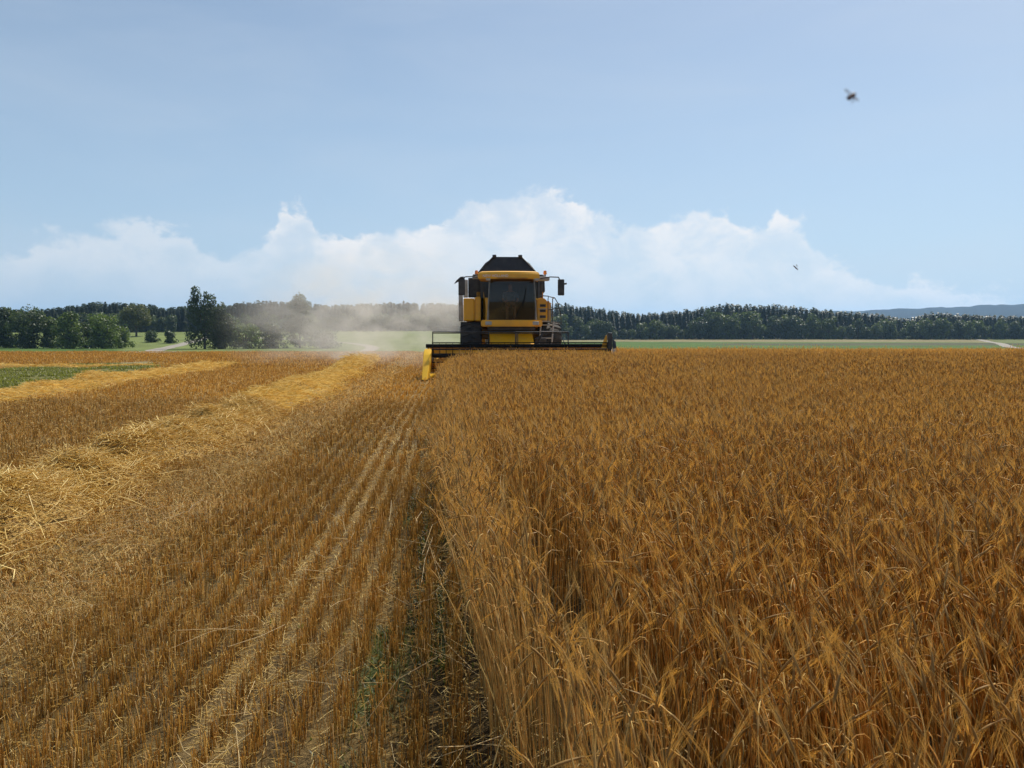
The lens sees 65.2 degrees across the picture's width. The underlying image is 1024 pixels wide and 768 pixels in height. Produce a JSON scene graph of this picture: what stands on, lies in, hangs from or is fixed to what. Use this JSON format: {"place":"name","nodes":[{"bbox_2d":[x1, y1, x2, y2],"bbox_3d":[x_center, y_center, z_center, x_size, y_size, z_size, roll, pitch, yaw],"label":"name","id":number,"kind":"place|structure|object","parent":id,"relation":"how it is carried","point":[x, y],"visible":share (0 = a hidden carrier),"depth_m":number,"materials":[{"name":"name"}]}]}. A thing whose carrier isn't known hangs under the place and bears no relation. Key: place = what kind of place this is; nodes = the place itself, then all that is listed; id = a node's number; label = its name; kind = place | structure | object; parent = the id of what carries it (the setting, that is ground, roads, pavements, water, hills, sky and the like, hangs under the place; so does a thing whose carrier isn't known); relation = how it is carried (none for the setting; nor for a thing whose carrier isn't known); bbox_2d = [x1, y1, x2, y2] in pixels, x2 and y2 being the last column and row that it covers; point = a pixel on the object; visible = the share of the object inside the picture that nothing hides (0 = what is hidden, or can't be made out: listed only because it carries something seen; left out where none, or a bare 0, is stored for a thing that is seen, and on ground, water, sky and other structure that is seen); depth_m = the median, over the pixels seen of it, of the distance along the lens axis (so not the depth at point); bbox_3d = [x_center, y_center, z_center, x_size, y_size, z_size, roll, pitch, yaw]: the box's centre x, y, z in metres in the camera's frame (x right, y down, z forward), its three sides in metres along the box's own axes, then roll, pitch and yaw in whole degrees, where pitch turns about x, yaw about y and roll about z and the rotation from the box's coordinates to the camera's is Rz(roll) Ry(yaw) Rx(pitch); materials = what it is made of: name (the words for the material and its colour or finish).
{"place":"outdoors","nodes":[
{"label":"outdoors","id":0,"kind":"place"},
{"bbox_2d":[137,338,206,352],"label":"farm track","id":1,"kind":"structure","parent":0,"point":[171,346],"depth_m":224.98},
{"bbox_2d":[247,337,379,351],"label":"farm track","id":2,"kind":"structure","parent":0,"point":[371,348],"depth_m":230.41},
{"bbox_2d":[0,330,1023,767],"bbox_3d":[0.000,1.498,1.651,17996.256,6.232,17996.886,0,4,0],"label":"ground","id":3,"kind":"structure","parent":0,"point":[390,340],"depth_m":3.93,"materials":[{"name":"soil"}]},
{"bbox_2d":[0,307,20,347],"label":"broadleaf tree","id":4,"kind":"object","parent":3,"relation":"on","point":[6,336],"visible":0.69,"depth_m":224.42,"materials":[{"name":"green plant"}]},
{"bbox_2d":[4,304,51,348],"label":"broadleaf tree","id":5,"kind":"object","parent":3,"relation":"on","point":[27,328],"visible":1,"depth_m":216.34,"materials":[{"name":"green plant"}]},
{"bbox_2d":[40,316,61,347],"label":"hedge bush","id":6,"kind":"object","parent":3,"relation":"on","point":[50,332],"visible":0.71,"depth_m":220.47,"materials":[{"name":"green plant"}]},
{"bbox_2d":[50,311,87,348],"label":"broadleaf tree","id":7,"kind":"object","parent":3,"relation":"on","point":[70,338],"visible":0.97,"depth_m":212.70,"materials":[{"name":"green plant"}]},
{"bbox_2d":[0,362,162,368],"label":"straw windrow","id":8,"kind":"object","parent":3,"relation":"on","point":[8,365],"visible":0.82,"depth_m":33.38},
{"bbox_2d":[75,322,94,347],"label":"hedge bush","id":9,"kind":"object","parent":3,"relation":"on","point":[84,330],"visible":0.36,"depth_m":220.43,"materials":[{"name":"green plant"}]},
{"bbox_2d":[85,313,122,348],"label":"hedge bush","id":10,"kind":"object","parent":3,"relation":"on","point":[102,333],"visible":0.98,"depth_m":212.82,"materials":[{"name":"green plant"}]},
{"bbox_2d":[0,359,238,404],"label":"straw windrow","id":11,"kind":"object","parent":3,"relation":"on","point":[43,387],"visible":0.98,"depth_m":21.40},
{"bbox_2d":[114,313,129,329],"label":"woodland tree","id":12,"kind":"object","parent":3,"relation":"on","point":[121,322],"visible":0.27,"depth_m":362.47,"materials":[{"name":"green plant"}]},
{"bbox_2d":[110,324,135,347],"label":"hedge bush","id":13,"kind":"object","parent":3,"relation":"on","point":[124,334],"visible":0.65,"depth_m":219.49,"materials":[{"name":"green plant"}]},
{"bbox_2d":[119,303,151,335],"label":"oak tree","id":14,"kind":"object","parent":3,"relation":"on","point":[134,317],"visible":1,"depth_m":296.90,"materials":[{"name":"green plant"}]},
{"bbox_2d":[144,331,161,341],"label":"shrub","id":15,"kind":"object","parent":3,"relation":"on","point":[150,335],"visible":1,"depth_m":261.28,"materials":[{"name":"green plant"}]},
{"bbox_2d":[152,318,160,331],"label":"woodland tree","id":16,"kind":"object","parent":3,"relation":"on","point":[156,324],"visible":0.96,"depth_m":370.18,"materials":[{"name":"green plant"}]},
{"bbox_2d":[158,317,166,331],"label":"woodland tree","id":17,"kind":"object","parent":3,"relation":"on","point":[163,327],"visible":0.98,"depth_m":369.95,"materials":[{"name":"green plant"}]},
{"bbox_2d":[165,314,177,331],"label":"woodland tree","id":18,"kind":"object","parent":3,"relation":"on","point":[171,324],"visible":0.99,"depth_m":366.75,"materials":[{"name":"green plant"}]},
{"bbox_2d":[164,330,178,342],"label":"shrub","id":19,"kind":"object","parent":3,"relation":"on","point":[170,335],"visible":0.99,"depth_m":255.09,"materials":[{"name":"green plant"}]},
{"bbox_2d":[178,307,188,331],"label":"spruce tree","id":20,"kind":"object","parent":3,"relation":"on","point":[183,322],"visible":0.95,"depth_m":380.77,"materials":[{"name":"green plant"}]},
{"bbox_2d":[0,351,380,579],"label":"straw windrow","id":21,"kind":"object","parent":3,"relation":"on","point":[67,482],"visible":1,"depth_m":8.03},
{"bbox_2d":[184,285,233,348],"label":"broadleaf tree","id":22,"kind":"object","parent":3,"relation":"on","point":[197,311],"visible":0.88,"depth_m":210.46,"materials":[{"name":"green plant"}]},
{"bbox_2d":[205,314,239,348],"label":"broadleaf tree","id":23,"kind":"object","parent":3,"relation":"on","point":[218,342],"visible":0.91,"depth_m":210.22,"materials":[{"name":"green plant"}]},
{"bbox_2d":[0,362,489,767],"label":"weeds","id":24,"kind":"object","parent":3,"relation":"on","point":[9,377],"visible":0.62,"depth_m":4.37,"materials":[{"name":"green plant"}]},
{"bbox_2d":[227,320,264,348],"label":"hedge bush","id":25,"kind":"object","parent":3,"relation":"on","point":[251,333],"visible":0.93,"depth_m":212.60,"materials":[{"name":"green plant"}]},
{"bbox_2d":[241,313,252,329],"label":"woodland tree","id":26,"kind":"object","parent":3,"relation":"on","point":[246,319],"visible":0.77,"depth_m":374.80,"materials":[{"name":"green plant"}]},
{"bbox_2d":[0,350,500,767],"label":"stubble","id":27,"kind":"object","parent":3,"relation":"on","point":[331,358],"visible":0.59,"depth_m":4.65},
{"bbox_2d":[257,311,269,330],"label":"woodland tree","id":28,"kind":"object","parent":3,"relation":"on","point":[263,317],"visible":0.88,"depth_m":378.77,"materials":[{"name":"green plant"}]},
{"bbox_2d":[256,321,290,348],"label":"hedge bush","id":29,"kind":"object","parent":3,"relation":"on","point":[273,331],"visible":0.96,"depth_m":214.66,"materials":[{"name":"green plant"}]},
{"bbox_2d":[269,302,278,320],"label":"spruce tree","id":30,"kind":"object","parent":3,"relation":"on","point":[274,310],"visible":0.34,"depth_m":391.61,"materials":[{"name":"green plant"}]},
{"bbox_2d":[0,364,557,767],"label":"loose straw","id":31,"kind":"object","parent":3,"relation":"on","point":[72,555],"visible":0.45,"depth_m":5.14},
{"bbox_2d":[282,292,317,347],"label":"broadleaf tree","id":32,"kind":"object","parent":3,"relation":"on","point":[300,303],"visible":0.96,"depth_m":220.31,"materials":[{"name":"green plant"}]},
{"bbox_2d":[307,327,341,348],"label":"hedge bush","id":33,"kind":"object","parent":3,"relation":"on","point":[319,339],"visible":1,"depth_m":215.01,"materials":[{"name":"green plant"}]},
{"bbox_2d":[354,314,364,330],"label":"woodland tree","id":34,"kind":"object","parent":3,"relation":"on","point":[359,319],"visible":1,"depth_m":395.49,"materials":[{"name":"green plant"}]},
{"bbox_2d":[362,316,368,330],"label":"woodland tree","id":35,"kind":"object","parent":3,"relation":"on","point":[366,327],"visible":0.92,"depth_m":397.10,"materials":[{"name":"green plant"}]},
{"bbox_2d":[367,313,379,331],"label":"woodland tree","id":36,"kind":"object","parent":3,"relation":"on","point":[373,321],"visible":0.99,"depth_m":393.46,"materials":[{"name":"green plant"}]},
{"bbox_2d":[376,313,388,330],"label":"woodland tree","id":37,"kind":"object","parent":3,"relation":"on","point":[382,319],"visible":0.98,"depth_m":395.60,"materials":[{"name":"green plant"}]},
{"bbox_2d":[406,315,415,330],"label":"woodland tree","id":38,"kind":"object","parent":3,"relation":"on","point":[412,324],"visible":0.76,"depth_m":405.38,"materials":[{"name":"green plant"}]},
{"bbox_2d":[412,313,421,330],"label":"woodland tree","id":39,"kind":"object","parent":3,"relation":"on","point":[417,325],"visible":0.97,"depth_m":406.03,"materials":[{"name":"green plant"}]},
{"bbox_2d":[418,314,429,330],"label":"woodland tree","id":40,"kind":"object","parent":3,"relation":"on","point":[424,321],"visible":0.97,"depth_m":405.47,"materials":[{"name":"green plant"}]},
{"bbox_2d":[428,312,439,330],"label":"woodland tree","id":41,"kind":"object","parent":3,"relation":"on","point":[433,323],"visible":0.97,"depth_m":411.49,"materials":[{"name":"green plant"}]},
{"bbox_2d":[437,318,445,330],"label":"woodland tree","id":42,"kind":"object","parent":3,"relation":"on","point":[440,322],"visible":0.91,"depth_m":413.00,"materials":[{"name":"green plant"}]},
{"bbox_2d":[443,313,455,330],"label":"woodland tree","id":43,"kind":"object","parent":3,"relation":"on","point":[449,319],"visible":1,"depth_m":410.52,"materials":[{"name":"green plant"}]},
{"bbox_2d":[453,318,460,330],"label":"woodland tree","id":44,"kind":"object","parent":3,"relation":"on","point":[457,322],"visible":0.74,"depth_m":414.28,"materials":[{"name":"green plant"}]},
{"bbox_2d":[10,300,1023,338],"bbox_3d":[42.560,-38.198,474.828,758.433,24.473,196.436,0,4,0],"label":"forest","id":45,"kind":"object","parent":3,"relation":"on","point":[845,314],"visible":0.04,"depth_m":501.79,"materials":[{"name":"green plant"}]},
{"bbox_2d":[422,255,615,379],"bbox_3d":[0.036,-2.553,29.320,6.129,4.290,10.373,0,4,-3],"label":"combine harvester","id":46,"kind":"object","parent":3,"relation":"on","point":[505,305],"visible":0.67,"depth_m":26.56,"materials":[{"name":"yellow paint"}]},
{"bbox_2d":[482,281,488,319],"bbox_3d":[-0.921,-2.860,27.258,0.069,1.350,1.304,-1,4,-14],"label":"side window","id":47,"kind":"structure","parent":46,"relation":"in","point":[485,284],"depth_m":27.35,"materials":[{"name":"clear glass"}]},
{"bbox_2d":[555,314,568,339],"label":"woodland tree","id":48,"kind":"object","parent":3,"relation":"on","point":[565,323],"visible":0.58,"depth_m":451.74,"materials":[{"name":"green plant"}]},
{"bbox_2d":[566,306,577,338],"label":"spruce tree","id":49,"kind":"object","parent":3,"relation":"on","point":[569,314],"visible":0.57,"depth_m":462.18,"materials":[{"name":"green plant"}]},
{"bbox_2d":[569,315,583,339],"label":"woodland tree","id":50,"kind":"object","parent":3,"relation":"on","point":[578,323],"visible":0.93,"depth_m":461.01,"materials":[{"name":"green plant"}]},
{"bbox_2d":[579,324,590,339],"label":"woodland tree","id":51,"kind":"object","parent":3,"relation":"on","point":[585,330],"visible":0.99,"depth_m":458.25,"materials":[{"name":"green plant"}]},
{"bbox_2d":[584,321,597,339],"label":"woodland tree","id":52,"kind":"object","parent":3,"relation":"on","point":[591,324],"visible":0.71,"depth_m":465.19,"materials":[{"name":"green plant"}]},
{"bbox_2d":[596,321,606,339],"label":"woodland tree","id":53,"kind":"object","parent":3,"relation":"on","point":[600,330],"visible":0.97,"depth_m":463.46,"materials":[{"name":"green plant"}]},
{"bbox_2d":[601,321,613,337],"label":"woodland tree","id":54,"kind":"object","parent":3,"relation":"on","point":[608,326],"visible":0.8,"depth_m":462.99,"materials":[{"name":"green plant"}]},
{"bbox_2d":[612,314,620,338],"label":"spruce tree","id":55,"kind":"object","parent":3,"relation":"on","point":[617,325],"visible":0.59,"depth_m":486.12,"materials":[{"name":"green plant"}]},
{"bbox_2d":[618,316,628,338],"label":"spruce tree","id":56,"kind":"object","parent":3,"relation":"on","point":[623,325],"visible":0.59,"depth_m":476.35,"materials":[{"name":"green plant"}]},
{"bbox_2d":[634,315,640,338],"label":"spruce tree","id":57,"kind":"object","parent":3,"relation":"on","point":[637,320],"visible":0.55,"depth_m":477.14,"materials":[{"name":"green plant"}]},
{"bbox_2d":[636,322,646,339],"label":"woodland tree","id":58,"kind":"object","parent":3,"relation":"on","point":[640,327],"visible":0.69,"depth_m":470.86,"materials":[{"name":"green plant"}]},
{"bbox_2d":[642,327,650,339],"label":"woodland tree","id":59,"kind":"object","parent":3,"relation":"on","point":[646,332],"visible":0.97,"depth_m":465.40,"materials":[{"name":"green plant"}]},
{"bbox_2d":[648,320,662,339],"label":"woodland tree","id":60,"kind":"object","parent":3,"relation":"on","point":[655,327],"visible":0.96,"depth_m":466.52,"materials":[{"name":"green plant"}]},
{"bbox_2d":[659,324,668,339],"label":"woodland tree","id":61,"kind":"object","parent":3,"relation":"on","point":[663,329],"visible":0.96,"depth_m":468.51,"materials":[{"name":"green plant"}]},
{"bbox_2d":[669,325,679,338],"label":"woodland tree","id":62,"kind":"object","parent":3,"relation":"on","point":[673,331],"visible":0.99,"depth_m":468.40,"materials":[{"name":"green plant"}]},
{"bbox_2d":[679,312,687,337],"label":"spruce tree","id":63,"kind":"object","parent":3,"relation":"on","point":[683,326],"visible":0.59,"depth_m":481.23,"materials":[{"name":"green plant"}]},
{"bbox_2d":[686,320,699,339],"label":"woodland tree","id":64,"kind":"object","parent":3,"relation":"on","point":[693,325],"visible":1,"depth_m":464.33,"materials":[{"name":"green plant"}]},
{"bbox_2d":[694,317,707,338],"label":"woodland tree","id":65,"kind":"object","parent":3,"relation":"on","point":[701,321],"visible":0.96,"depth_m":464.80,"materials":[{"name":"green plant"}]},
{"bbox_2d":[702,322,711,338],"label":"woodland tree","id":66,"kind":"object","parent":3,"relation":"on","point":[708,330],"visible":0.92,"depth_m":466.82,"materials":[{"name":"green plant"}]},
{"bbox_2d":[704,308,717,338],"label":"woodland tree","id":67,"kind":"object","parent":3,"relation":"on","point":[707,316],"visible":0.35,"depth_m":471.09,"materials":[{"name":"green plant"}]},
{"bbox_2d":[403,343,1023,767],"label":"barley crop","id":68,"kind":"object","parent":3,"relation":"on","point":[633,451],"visible":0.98,"depth_m":3.12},
{"bbox_2d":[708,312,727,338],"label":"woodland tree","id":69,"kind":"object","parent":3,"relation":"on","point":[717,324],"visible":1,"depth_m":465.34,"materials":[{"name":"green plant"}]},
{"bbox_2d":[720,315,735,338],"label":"woodland tree","id":70,"kind":"object","parent":3,"relation":"on","point":[726,330],"visible":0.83,"depth_m":466.39,"materials":[{"name":"green plant"}]},
{"bbox_2d":[725,317,740,339],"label":"woodland tree","id":71,"kind":"object","parent":3,"relation":"on","point":[737,328],"visible":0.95,"depth_m":465.30,"materials":[{"name":"green plant"}]},
{"bbox_2d":[732,312,748,338],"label":"woodland tree","id":72,"kind":"object","parent":3,"relation":"on","point":[741,324],"visible":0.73,"depth_m":470.11,"materials":[{"name":"green plant"}]},
{"bbox_2d":[744,311,762,338],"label":"woodland tree","id":73,"kind":"object","parent":3,"relation":"on","point":[751,322],"visible":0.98,"depth_m":467.03,"materials":[{"name":"green plant"}]},
{"bbox_2d":[756,324,765,338],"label":"woodland tree","id":74,"kind":"object","parent":3,"relation":"on","point":[759,331],"visible":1,"depth_m":466.42,"materials":[{"name":"green plant"}]},
{"bbox_2d":[761,306,767,337],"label":"spruce tree","id":75,"kind":"object","parent":3,"relation":"on","point":[764,316],"visible":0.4,"depth_m":483.20,"materials":[{"name":"green plant"}]},
{"bbox_2d":[765,315,784,338],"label":"woodland tree","id":76,"kind":"object","parent":3,"relation":"on","point":[775,324],"visible":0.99,"depth_m":469.62,"materials":[{"name":"green plant"}]},
{"bbox_2d":[780,314,789,338],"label":"woodland tree","id":77,"kind":"object","parent":3,"relation":"on","point":[784,319],"visible":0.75,"depth_m":470.73,"materials":[{"name":"green plant"}]},
{"bbox_2d":[785,315,802,338],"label":"woodland tree","id":78,"kind":"object","parent":3,"relation":"on","point":[793,324],"visible":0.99,"depth_m":465.76,"materials":[{"name":"green plant"}]},
{"bbox_2d":[790,318,805,338],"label":"woodland tree","id":79,"kind":"object","parent":3,"relation":"on","point":[800,334],"visible":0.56,"depth_m":467.44,"materials":[{"name":"green plant"}]},
{"bbox_2d":[805,312,820,338],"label":"woodland tree","id":80,"kind":"object","parent":3,"relation":"on","point":[812,323],"visible":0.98,"depth_m":470.76,"materials":[{"name":"green plant"}]},
{"bbox_2d":[819,316,837,338],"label":"woodland tree","id":81,"kind":"object","parent":3,"relation":"on","point":[829,324],"visible":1,"depth_m":468.74,"materials":[{"name":"green plant"}]},
{"bbox_2d":[838,326,846,339],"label":"woodland tree","id":82,"kind":"object","parent":3,"relation":"on","point":[841,333],"visible":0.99,"depth_m":467.48,"materials":[{"name":"green plant"}]},
{"bbox_2d":[845,325,855,339],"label":"woodland tree","id":83,"kind":"object","parent":3,"relation":"on","point":[850,333],"visible":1,"depth_m":467.83,"materials":[{"name":"green plant"}]},
{"bbox_2d":[852,318,865,338],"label":"woodland tree","id":84,"kind":"object","parent":3,"relation":"on","point":[858,324],"visible":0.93,"depth_m":473.08,"materials":[{"name":"green plant"}]},
{"bbox_2d":[870,323,882,339],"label":"woodland tree","id":85,"kind":"object","parent":3,"relation":"on","point":[876,333],"visible":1,"depth_m":468.63,"materials":[{"name":"green plant"}]},
{"bbox_2d":[878,319,892,339],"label":"woodland tree","id":86,"kind":"object","parent":3,"relation":"on","point":[885,330],"visible":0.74,"depth_m":473.44,"materials":[{"name":"green plant"}]},
{"bbox_2d":[883,319,897,339],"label":"woodland tree","id":87,"kind":"object","parent":3,"relation":"on","point":[891,328],"visible":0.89,"depth_m":473.80,"materials":[{"name":"green plant"}]},
{"bbox_2d":[898,328,908,339],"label":"woodland tree","id":88,"kind":"object","parent":3,"relation":"on","point":[902,333],"visible":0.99,"depth_m":472.47,"materials":[{"name":"green plant"}]},
{"bbox_2d":[903,321,918,339],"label":"woodland tree","id":89,"kind":"object","parent":3,"relation":"on","point":[910,326],"visible":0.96,"depth_m":475.21,"materials":[{"name":"green plant"}]},
{"bbox_2d":[916,318,932,339],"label":"woodland tree","id":90,"kind":"object","parent":3,"relation":"on","point":[925,328],"visible":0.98,"depth_m":467.77,"materials":[{"name":"green plant"}]},
{"bbox_2d":[924,320,937,339],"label":"woodland tree","id":91,"kind":"object","parent":3,"relation":"on","point":[930,331],"visible":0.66,"depth_m":469.67,"materials":[{"name":"green plant"}]},
{"bbox_2d":[931,324,941,339],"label":"woodland tree","id":92,"kind":"object","parent":3,"relation":"on","point":[938,333],"visible":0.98,"depth_m":468.67,"materials":[{"name":"green plant"}]},
{"bbox_2d":[935,318,951,339],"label":"woodland tree","id":93,"kind":"object","parent":3,"relation":"on","point":[944,324],"visible":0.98,"depth_m":468.65,"materials":[{"name":"green plant"}]},
{"bbox_2d":[953,319,965,339],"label":"woodland tree","id":94,"kind":"object","parent":3,"relation":"on","point":[958,324],"visible":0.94,"depth_m":475.27,"materials":[{"name":"green plant"}]},
{"bbox_2d":[961,321,975,339],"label":"woodland tree","id":95,"kind":"object","parent":3,"relation":"on","point":[969,329],"visible":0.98,"depth_m":468.50,"materials":[{"name":"green plant"}]},
{"bbox_2d":[971,320,983,338],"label":"woodland tree","id":96,"kind":"object","parent":3,"relation":"on","point":[979,324],"visible":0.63,"depth_m":476.48,"materials":[{"name":"green plant"}]},
{"bbox_2d":[980,325,991,339],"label":"woodland tree","id":97,"kind":"object","parent":3,"relation":"on","point":[984,331],"visible":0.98,"depth_m":473.08,"materials":[{"name":"green plant"}]},
{"bbox_2d":[993,318,1007,339],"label":"woodland tree","id":98,"kind":"object","parent":3,"relation":"on","point":[1000,327],"visible":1,"depth_m":473.62,"materials":[{"name":"green plant"}]},
{"bbox_2d":[1008,320,1021,338],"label":"woodland tree","id":99,"kind":"object","parent":3,"relation":"on","point":[1014,326],"visible":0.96,"depth_m":475.59,"materials":[{"name":"green plant"}]},
{"bbox_2d":[0,0,1023,317],"label":"sky","id":100,"kind":"structure","parent":0,"point":[643,156],"materials":[{"name":"blue"}]},
{"bbox_2d":[804,304,1023,319],"bbox_3d":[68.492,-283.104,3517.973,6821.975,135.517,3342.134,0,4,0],"label":"hills","id":101,"kind":"structure","parent":0,"point":[1017,310],"depth_m":3214.37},
{"bbox_2d":[975,339,1023,348],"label":"farm track","id":102,"kind":"structure","parent":0,"point":[1004,345],"depth_m":291.11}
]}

